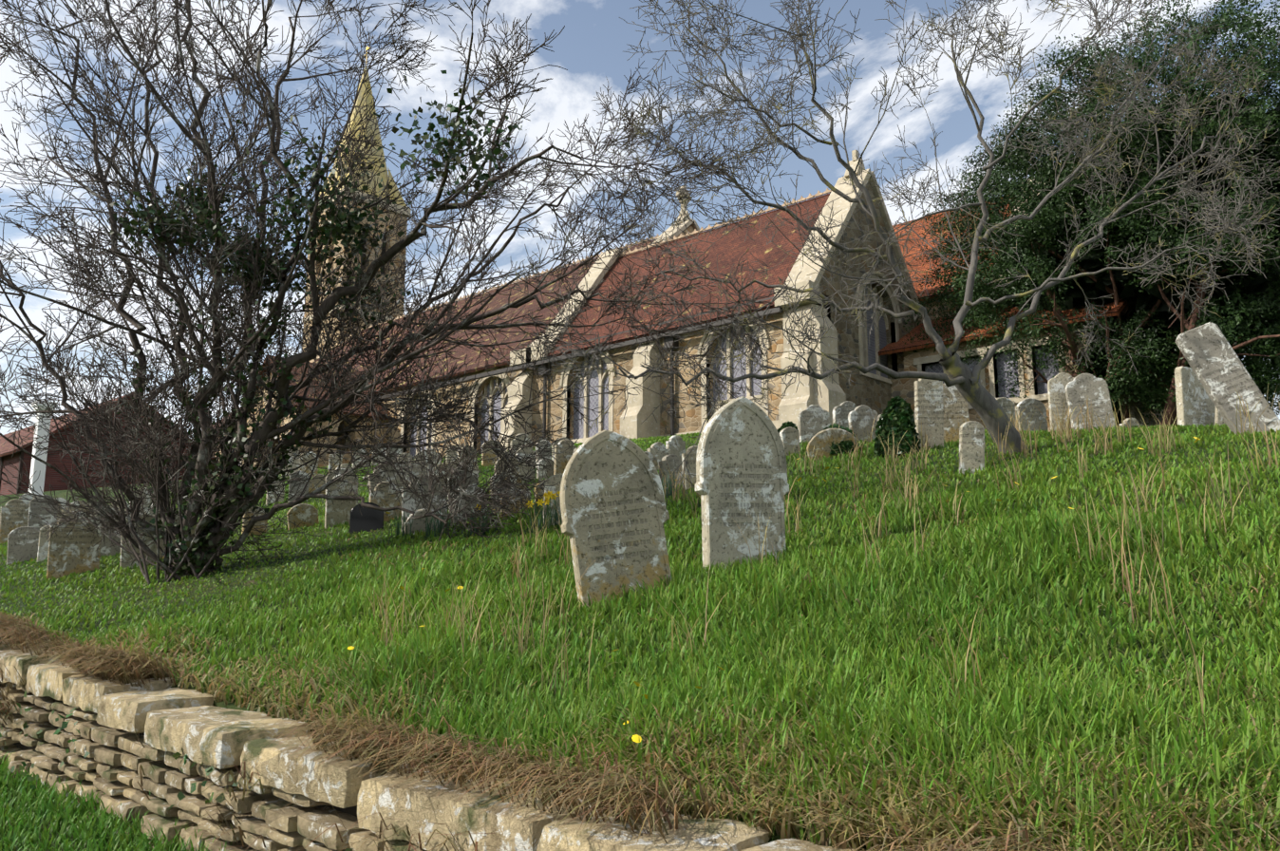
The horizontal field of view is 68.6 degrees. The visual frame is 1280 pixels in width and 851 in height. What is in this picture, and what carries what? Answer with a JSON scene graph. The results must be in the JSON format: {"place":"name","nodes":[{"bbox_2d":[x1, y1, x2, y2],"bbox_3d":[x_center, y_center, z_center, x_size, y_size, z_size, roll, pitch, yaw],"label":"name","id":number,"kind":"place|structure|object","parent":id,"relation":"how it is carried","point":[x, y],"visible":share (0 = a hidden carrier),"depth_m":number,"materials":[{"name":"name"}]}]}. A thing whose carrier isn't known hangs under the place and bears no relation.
{"place":"outdoors","nodes":[
{"label":"outdoors","id":0,"kind":"place"},
{"bbox_2d":[0,690,353,850],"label":"wall stones","id":1,"kind":"object","parent":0,"point":[180,795],"visible":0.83,"depth_m":5.88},
{"bbox_2d":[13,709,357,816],"bbox_3d":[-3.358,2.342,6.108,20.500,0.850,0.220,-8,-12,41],"label":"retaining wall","id":2,"kind":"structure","parent":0,"point":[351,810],"depth_m":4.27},
{"bbox_2d":[0,421,1279,850],"bbox_3d":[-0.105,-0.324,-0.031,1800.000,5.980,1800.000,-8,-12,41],"label":"ground","id":3,"kind":"structure","parent":0,"point":[218,581],"depth_m":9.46,"materials":[{"name":"green plant"}]},
{"bbox_2d":[0,498,29,544],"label":"headstone","id":4,"kind":"object","parent":3,"relation":"on","point":[13,514],"visible":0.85,"depth_m":16.72,"materials":[{"name":"stone"}]},
{"bbox_2d":[6,526,39,564],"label":"headstone","id":5,"kind":"object","parent":3,"relation":"on","point":[23,542],"visible":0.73,"depth_m":13.66,"materials":[{"name":"stone"}]},
{"bbox_2d":[18,492,37,506],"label":"headstone","id":6,"kind":"object","parent":3,"relation":"on","point":[26,501],"visible":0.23,"depth_m":19.86,"materials":[{"name":"stone"}]},
{"bbox_2d":[27,494,57,530],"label":"headstone","id":7,"kind":"object","parent":3,"relation":"on","point":[42,513],"visible":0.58,"depth_m":15.91,"materials":[{"name":"stone"}]},
{"bbox_2d":[28,400,57,494],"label":"white pillar","id":8,"kind":"structure","parent":3,"relation":"on","point":[37,465],"depth_m":23.28,"materials":[{"name":"paint"}]},
{"bbox_2d":[37,525,49,561],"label":"headstone","id":9,"kind":"object","parent":3,"relation":"on","point":[43,549],"visible":0.38,"depth_m":13.46,"materials":[{"name":"stone"}]},
{"bbox_2d":[56,497,71,524],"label":"headstone","id":10,"kind":"object","parent":3,"relation":"on","point":[61,499],"visible":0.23,"depth_m":18.83,"materials":[{"name":"stone"}]},
{"bbox_2d":[46,510,101,579],"bbox_3d":[-7.164,1.617,11.876,0.568,1.070,0.103,4,-9,-32],"label":"headstone","id":11,"kind":"object","parent":3,"relation":"on","point":[75,551],"visible":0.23,"depth_m":11.83,"materials":[{"name":"stone"}]},
{"bbox_2d":[61,500,94,517],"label":"headstone","id":12,"kind":"object","parent":3,"relation":"on","point":[77,503],"visible":0.17,"depth_m":15.17,"materials":[{"name":"stone"}]},
{"bbox_2d":[0,396,214,495],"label":"barn walls","id":13,"kind":"structure","parent":3,"relation":"on","point":[52,476],"depth_m":37.49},
{"bbox_2d":[0,445,24,493],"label":"barn timbers","id":14,"kind":"object","parent":13,"relation":"attached to","point":[20,469],"visible":0.17,"depth_m":36.34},
{"bbox_2d":[0,392,221,470],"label":"barn roof","id":15,"kind":"structure","parent":13,"relation":"on","point":[7,445],"depth_m":40.29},
{"bbox_2d":[94,508,122,559],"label":"headstone","id":16,"kind":"object","parent":3,"relation":"on","point":[106,549],"visible":0.21,"depth_m":12.89,"materials":[{"name":"stone"}]},
{"bbox_2d":[0,747,247,850],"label":"verge grass","id":17,"kind":"structure","parent":3,"relation":"on","point":[91,834],"depth_m":5.40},
{"bbox_2d":[119,512,159,569],"bbox_3d":[-6.244,1.557,11.701,0.421,0.937,0.082,2,-6,-29],"label":"headstone","id":18,"kind":"object","parent":3,"relation":"on","point":[125,557],"visible":0.25,"depth_m":11.66,"materials":[{"name":"stone"}]},
{"bbox_2d":[129,487,155,515],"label":"headstone","id":19,"kind":"object","parent":3,"relation":"on","point":[147,503],"visible":0.08,"depth_m":15.80,"materials":[{"name":"stone"}]},
{"bbox_2d":[152,507,182,558],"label":"headstone","id":20,"kind":"object","parent":3,"relation":"on","point":[177,517],"visible":0.06,"depth_m":12.08,"materials":[{"name":"stone"}]},
{"bbox_2d":[0,681,427,850],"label":"rubble retaining wall","id":21,"kind":"structure","parent":3,"relation":"on","point":[290,826],"depth_m":5.15,"materials":[{"name":"stone"}]},
{"bbox_2d":[0,663,506,850],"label":"stones","id":22,"kind":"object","parent":21,"relation":"attached to","point":[381,831],"depth_m":4.33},
{"bbox_2d":[0,637,861,850],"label":"wall coping stones","id":23,"kind":"object","parent":21,"relation":"on","point":[162,714],"visible":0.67,"depth_m":3.98,"materials":[{"name":"stone"}]},
{"bbox_2d":[241,506,267,536],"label":"headstone","id":24,"kind":"object","parent":3,"relation":"on","point":[258,523],"visible":0.19,"depth_m":13.05,"materials":[{"name":"stone"}]},
{"bbox_2d":[265,480,284,505],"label":"headstone","id":25,"kind":"object","parent":3,"relation":"on","point":[273,498],"visible":0.23,"depth_m":16.93,"materials":[{"name":"stone"}]},
{"bbox_2d":[281,449,301,477],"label":"headstone","id":26,"kind":"object","parent":3,"relation":"on","point":[296,461],"visible":0.06,"depth_m":22.72,"materials":[{"name":"stone"}]},
{"bbox_2d":[287,470,309,502],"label":"headstone","id":27,"kind":"object","parent":3,"relation":"on","point":[295,488],"visible":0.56,"depth_m":16.35,"materials":[{"name":"stone"}]},
{"bbox_2d":[286,503,319,529],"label":"headstone","id":28,"kind":"object","parent":3,"relation":"on","point":[303,515],"visible":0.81,"depth_m":13.14,"materials":[{"name":"stone"}]},
{"bbox_2d":[298,451,318,476],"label":"headstone","id":29,"kind":"object","parent":3,"relation":"on","point":[305,467],"visible":0.35,"depth_m":21.96,"materials":[{"name":"stone"}]},
{"bbox_2d":[103,70,529,580],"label":"tree ivy leaves","id":30,"kind":"object","parent":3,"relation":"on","point":[352,226],"visible":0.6,"depth_m":9.92,"materials":[{"name":"green plant"}]},
{"bbox_2d":[308,473,325,493],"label":"headstone","id":31,"kind":"object","parent":3,"relation":"on","point":[314,481],"visible":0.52,"depth_m":17.10,"materials":[{"name":"stone"}]},
{"bbox_2d":[328,451,342,472],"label":"headstone","id":32,"kind":"object","parent":3,"relation":"on","point":[336,459],"visible":0.4,"depth_m":20.81,"materials":[{"name":"stone"}]},
{"bbox_2d":[324,473,357,527],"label":"headstone","id":33,"kind":"object","parent":3,"relation":"on","point":[336,512],"visible":0.4,"depth_m":12.83,"materials":[{"name":"stone"}]},
{"bbox_2d":[325,468,357,504],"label":"headstone","id":34,"kind":"object","parent":3,"relation":"on","point":[343,470],"visible":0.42,"depth_m":14.71,"materials":[{"name":"stone"}]},
{"bbox_2d":[352,448,370,468],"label":"headstone","id":35,"kind":"object","parent":3,"relation":"on","point":[356,462],"visible":0.08,"depth_m":22.68,"materials":[{"name":"stone"}]},
{"bbox_2d":[349,501,384,534],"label":"black headstone","id":36,"kind":"object","parent":3,"relation":"on","point":[368,519],"visible":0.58,"depth_m":11.94,"materials":[{"name":"black stone"}]},
{"bbox_2d":[371,448,386,465],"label":"headstone","id":37,"kind":"object","parent":3,"relation":"on","point":[375,463],"visible":0.08,"depth_m":23.27,"materials":[{"name":"stone"}]},
{"bbox_2d":[368,481,401,521],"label":"headstone","id":38,"kind":"object","parent":3,"relation":"on","point":[383,498],"visible":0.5,"depth_m":12.65,"materials":[{"name":"stone"}]},
{"bbox_2d":[368,463,403,489],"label":"headstone","id":39,"kind":"object","parent":3,"relation":"on","point":[384,479],"visible":0.12,"depth_m":13.75,"materials":[{"name":"stone"}]},
{"bbox_2d":[385,448,402,461],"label":"headstone","id":40,"kind":"object","parent":3,"relation":"on","point":[397,451],"visible":0.1,"depth_m":21.12,"materials":[{"name":"stone"}]},
{"bbox_2d":[0,0,793,584],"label":"tree","id":41,"kind":"object","parent":3,"relation":"on","point":[131,448],"depth_m":10.22,"materials":[{"name":"plant"}]},
{"bbox_2d":[393,452,414,470],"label":"headstone","id":42,"kind":"object","parent":3,"relation":"on","point":[408,454],"visible":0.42,"depth_m":16.78,"materials":[{"name":"stone"}]},
{"bbox_2d":[402,463,428,488],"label":"headstone","id":43,"kind":"object","parent":3,"relation":"on","point":[416,469],"visible":0.21,"depth_m":14.81,"materials":[{"name":"stone"}]},
{"bbox_2d":[401,474,447,532],"bbox_3d":[-2.621,1.067,11.401,0.543,0.929,0.084,1,-7,-23],"label":"headstone","id":44,"kind":"object","parent":3,"relation":"on","point":[408,503],"visible":0.33,"depth_m":11.37,"materials":[{"name":"stone"}]},
{"bbox_2d":[404,508,445,534],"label":"headstone","id":45,"kind":"object","parent":3,"relation":"on","point":[419,524],"visible":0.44,"depth_m":11.07,"materials":[{"name":"stone"}]},
{"bbox_2d":[414,450,435,474],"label":"headstone","id":46,"kind":"object","parent":3,"relation":"on","point":[425,465],"visible":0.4,"depth_m":15.76,"materials":[{"name":"stone"}]},
{"bbox_2d":[432,462,454,488],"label":"headstone","id":47,"kind":"object","parent":3,"relation":"on","point":[438,465],"visible":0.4,"depth_m":14.44,"materials":[{"name":"stone"}]},
{"bbox_2d":[445,445,460,464],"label":"headstone","id":48,"kind":"object","parent":3,"relation":"on","point":[451,452],"visible":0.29,"depth_m":18.52,"materials":[{"name":"stone"}]},
{"bbox_2d":[446,466,477,511],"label":"headstone","id":49,"kind":"object","parent":3,"relation":"on","point":[473,478],"visible":0.19,"depth_m":12.73,"materials":[{"name":"stone"}]},
{"bbox_2d":[453,456,478,482],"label":"headstone","id":50,"kind":"object","parent":3,"relation":"on","point":[475,471],"visible":0.21,"depth_m":15.03,"materials":[{"name":"stone"}]},
{"bbox_2d":[450,484,487,525],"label":"headstone","id":51,"kind":"object","parent":3,"relation":"on","point":[472,489],"visible":0.27,"depth_m":11.45,"materials":[{"name":"stone"}]},
{"bbox_2d":[481,439,501,466],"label":"headstone","id":52,"kind":"object","parent":3,"relation":"on","point":[489,455],"visible":0.29,"depth_m":18.20,"materials":[{"name":"stone"}]},
{"bbox_2d":[489,471,511,514],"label":"headstone","id":53,"kind":"object","parent":3,"relation":"on","point":[498,508],"visible":0.12,"depth_m":11.62,"materials":[{"name":"stone"}]},
{"bbox_2d":[494,457,521,483],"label":"headstone","id":54,"kind":"object","parent":3,"relation":"on","point":[518,471],"visible":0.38,"depth_m":12.87,"materials":[{"name":"stone"}]},
{"bbox_2d":[500,484,530,517],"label":"headstone","id":55,"kind":"object","parent":3,"relation":"on","point":[523,502],"visible":0.17,"depth_m":11.48,"materials":[{"name":"stone"}]},
{"bbox_2d":[509,432,532,453],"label":"headstone","id":56,"kind":"object","parent":3,"relation":"on","point":[514,442],"visible":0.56,"depth_m":17.18,"materials":[{"name":"stone"}]},
{"bbox_2d":[515,444,535,483],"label":"headstone","id":57,"kind":"object","parent":3,"relation":"on","point":[528,451],"visible":0.4,"depth_m":14.68,"materials":[{"name":"stone"}]},
{"bbox_2d":[387,471,677,537],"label":"headstones","id":58,"kind":"object","parent":3,"relation":"on","point":[440,528],"depth_m":10.41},
{"bbox_2d":[534,479,545,502],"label":"headstone","id":59,"kind":"object","parent":3,"relation":"on","point":[539,491],"visible":0.1,"depth_m":12.09,"materials":[{"name":"stone"}]},
{"bbox_2d":[535,439,551,467],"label":"headstone","id":60,"kind":"object","parent":3,"relation":"on","point":[544,453],"visible":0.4,"depth_m":16.22,"materials":[{"name":"stone"}]},
{"bbox_2d":[0,611,1090,850],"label":"thatch grass","id":61,"kind":"structure","parent":3,"relation":"on","point":[103,663],"depth_m":3.65,"materials":[{"name":"plant"}]},
{"bbox_2d":[536,457,554,480],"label":"headstone","id":62,"kind":"object","parent":3,"relation":"on","point":[549,473],"visible":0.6,"depth_m":14.63,"materials":[{"name":"stone"}]},
{"bbox_2d":[542,473,563,527],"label":"headstone","id":63,"kind":"object","parent":3,"relation":"on","point":[555,480],"visible":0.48,"depth_m":10.41,"materials":[{"name":"stone"}]},
{"bbox_2d":[551,436,574,461],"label":"headstone","id":64,"kind":"object","parent":3,"relation":"on","point":[556,442],"visible":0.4,"depth_m":16.48,"materials":[{"name":"stone"}]},
{"bbox_2d":[553,439,576,474],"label":"headstone","id":65,"kind":"object","parent":3,"relation":"on","point":[563,458],"visible":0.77,"depth_m":14.59,"materials":[{"name":"stone"}]},
{"bbox_2d":[559,429,671,609],"bbox_3d":[-0.161,0.773,6.703,0.786,1.505,0.127,-5,-9,-19],"label":"headstone","id":66,"kind":"object","parent":3,"relation":"on","point":[614,515],"visible":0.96,"depth_m":6.66,"materials":[{"name":"stone"}]},
{"bbox_2d":[231,150,1064,471],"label":"church trim","id":67,"kind":"structure","parent":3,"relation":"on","point":[640,416],"depth_m":25.00,"materials":[{"name":"stone"}]},
{"bbox_2d":[644,451,657,470],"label":"headstone","id":68,"kind":"object","parent":3,"relation":"on","point":[652,458],"visible":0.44,"depth_m":12.05,"materials":[{"name":"stone"}]},
{"bbox_2d":[647,442,668,470],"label":"headstone","id":69,"kind":"object","parent":3,"relation":"on","point":[659,451],"visible":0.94,"depth_m":14.25,"materials":[{"name":"stone"}]},
{"bbox_2d":[658,453,682,487],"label":"headstone","id":70,"kind":"object","parent":3,"relation":"on","point":[673,461],"visible":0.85,"depth_m":12.14,"materials":[{"name":"stone"}]},
{"bbox_2d":[665,434,685,460],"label":"headstone","id":71,"kind":"object","parent":3,"relation":"on","point":[675,444],"visible":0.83,"depth_m":14.48,"materials":[{"name":"stone"}]},
{"bbox_2d":[681,445,697,489],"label":"headstone","id":72,"kind":"object","parent":3,"relation":"on","point":[691,460],"visible":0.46,"depth_m":11.61,"materials":[{"name":"stone"}]},
{"bbox_2d":[695,395,789,572],"bbox_3d":[0.798,0.564,7.256,0.767,1.592,0.127,2,-9,-21],"label":"headstone","id":73,"kind":"object","parent":3,"relation":"on","point":[741,466],"visible":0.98,"depth_m":7.21,"materials":[{"name":"stone"}]},
{"bbox_2d":[347,436,1200,742],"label":"yellow flowers","id":74,"kind":"object","parent":3,"relation":"on","point":[636,737],"visible":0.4,"depth_m":5.81,"materials":[{"name":"yellow plant"}]},
{"bbox_2d":[779,426,800,455],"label":"headstone","id":75,"kind":"object","parent":3,"relation":"on","point":[789,435],"visible":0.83,"depth_m":13.73,"materials":[{"name":"stone"}]},
{"bbox_2d":[798,404,830,443],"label":"headstone","id":76,"kind":"object","parent":3,"relation":"on","point":[814,420],"visible":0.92,"depth_m":14.91,"materials":[{"name":"stone"}]},
{"bbox_2d":[363,386,1279,734],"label":"bent grass","id":77,"kind":"structure","parent":3,"relation":"on","point":[1023,445],"depth_m":6.72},
{"bbox_2d":[807,428,858,459],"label":"headstone","id":78,"kind":"object","parent":3,"relation":"on","point":[826,437],"visible":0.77,"depth_m":12.86,"materials":[{"name":"stone"}]},
{"bbox_2d":[832,400,856,427],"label":"headstone","id":79,"kind":"object","parent":3,"relation":"on","point":[841,411],"visible":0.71,"depth_m":15.48,"materials":[{"name":"stone"}]},
{"bbox_2d":[776,395,921,457],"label":"ivy mounds","id":80,"kind":"object","parent":3,"relation":"on","point":[890,422],"visible":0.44,"depth_m":12.00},
{"bbox_2d":[847,404,878,442],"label":"headstone","id":81,"kind":"object","parent":3,"relation":"on","point":[867,413],"visible":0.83,"depth_m":13.88,"materials":[{"name":"stone"}]},
{"bbox_2d":[487,0,1279,508],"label":"tree","id":82,"kind":"object","parent":3,"relation":"on","point":[793,34],"depth_m":10.28,"materials":[{"name":"plant"}]},
{"bbox_2d":[914,378,943,449],"bbox_3d":[3.839,-0.059,12.444,0.358,1.274,0.114,1,-5,-1],"label":"headstone","id":83,"kind":"object","parent":3,"relation":"on","point":[929,406],"visible":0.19,"depth_m":12.40,"materials":[{"name":"stone"}]},
{"bbox_2d":[942,383,969,443],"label":"headstone","id":84,"kind":"object","parent":3,"relation":"on","point":[955,411],"visible":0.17,"depth_m":12.96,"materials":[{"name":"stone"}]},
{"bbox_2d":[959,420,984,474],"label":"headstone","id":85,"kind":"object","parent":3,"relation":"on","point":[971,443],"visible":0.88,"depth_m":9.88,"materials":[{"name":"stone"}]},
{"bbox_2d":[988,396,1016,433],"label":"headstone","id":86,"kind":"object","parent":3,"relation":"on","point":[1005,403],"visible":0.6,"depth_m":13.55,"materials":[{"name":"stone"}]},
{"bbox_2d":[1015,397,1047,431],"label":"headstone","id":87,"kind":"object","parent":3,"relation":"on","point":[1029,404],"visible":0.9,"depth_m":17.68,"materials":[{"name":"stone"}]},
{"bbox_2d":[1047,372,1074,432],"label":"headstone","id":88,"kind":"object","parent":3,"relation":"on","point":[1057,384],"visible":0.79,"depth_m":17.35,"materials":[{"name":"stone"}]},
{"bbox_2d":[897,0,1279,427],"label":"yew","id":89,"kind":"object","parent":3,"relation":"on","point":[1017,160],"depth_m":20.95,"materials":[{"name":"plant"}]},
{"bbox_2d":[1064,373,1115,431],"bbox_3d":[8.190,-0.187,17.005,0.728,1.560,0.094,-7,-11,6],"label":"headstone","id":90,"kind":"object","parent":3,"relation":"on","point":[1079,388],"visible":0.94,"depth_m":17.01,"materials":[{"name":"stone"}]},
{"bbox_2d":[1119,417,1142,428],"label":"headstone","id":91,"kind":"object","parent":3,"relation":"on","point":[1134,423],"visible":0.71,"depth_m":16.50,"materials":[{"name":"stone"}]},
{"bbox_2d":[999,88,1279,376],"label":"tree","id":92,"kind":"object","parent":3,"relation":"on","point":[1132,295],"visible":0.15,"depth_m":21.47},
{"bbox_2d":[1174,366,1215,427],"bbox_3d":[9.442,-0.164,15.893,0.928,1.598,0.123,5,-9,-27],"label":"headstone","id":93,"kind":"object","parent":3,"relation":"on","point":[1195,404],"visible":0.43,"depth_m":15.79,"materials":[{"name":"stone"}]},
{"bbox_2d":[1214,406,1226,425],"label":"headstone","id":94,"kind":"object","parent":3,"relation":"on","point":[1218,419],"depth_m":15.53,"materials":[{"name":"stone"}]},
{"bbox_2d":[1175,321,1279,433],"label":"headstone","id":95,"kind":"object","parent":3,"relation":"on","point":[1215,364],"visible":0.82,"depth_m":10.19,"materials":[{"name":"stone"}]},
{"bbox_2d":[0,0,1279,440],"label":"sky","id":96,"kind":"structure","parent":0,"point":[593,42],"materials":[{"name":"blue"}]},
{"bbox_2d":[214,198,1122,475],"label":"church walls","id":97,"kind":"structure","parent":0,"point":[904,388],"depth_m":26.82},
{"bbox_2d":[255,354,392,420],"bbox_3d":[-11.777,-1.201,34.690,4.400,2.150,4.350,-8,-12,41],"label":"church roof porch","id":98,"kind":"object","parent":97,"relation":"on","point":[369,415],"visible":0.11,"depth_m":33.41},
{"bbox_2d":[320,64,406,207],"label":"church spire","id":99,"kind":"structure","parent":97,"relation":"on","point":[385,175],"depth_m":55.08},
{"bbox_2d":[212,239,653,430],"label":"church roof","id":100,"kind":"structure","parent":97,"relation":"on","point":[498,301],"depth_m":36.04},
{"bbox_2d":[224,231,782,451],"bbox_3d":[-6.626,-5.654,39.843,36.700,17.000,10.830,-8,-12,41],"label":"church leadwork","id":101,"kind":"object","parent":97,"relation":"attached to","point":[667,338],"visible":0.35,"depth_m":26.71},
{"bbox_2d":[232,284,1058,465],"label":"church windows","id":102,"kind":"structure","parent":97,"relation":"in","point":[578,425],"depth_m":25.25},
{"bbox_2d":[546,192,830,357],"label":"roof","id":103,"kind":"structure","parent":97,"relation":"on","point":[731,247],"depth_m":26.84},
{"bbox_2d":[368,188,831,328],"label":"roof ridge","id":104,"kind":"structure","parent":103,"relation":"on","point":[793,201],"depth_m":30.14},
{"bbox_2d":[877,198,1127,355],"bbox_3d":[7.969,-4.043,30.238,15.740,5.788,8.820,-8,-12,41],"label":"tiled roof","id":105,"kind":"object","parent":97,"relation":"on","point":[899,346],"visible":0.12,"depth_m":26.18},
{"bbox_2d":[815,180,1166,428],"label":"church walls","id":106,"kind":"structure","parent":0,"point":[874,394],"depth_m":24.20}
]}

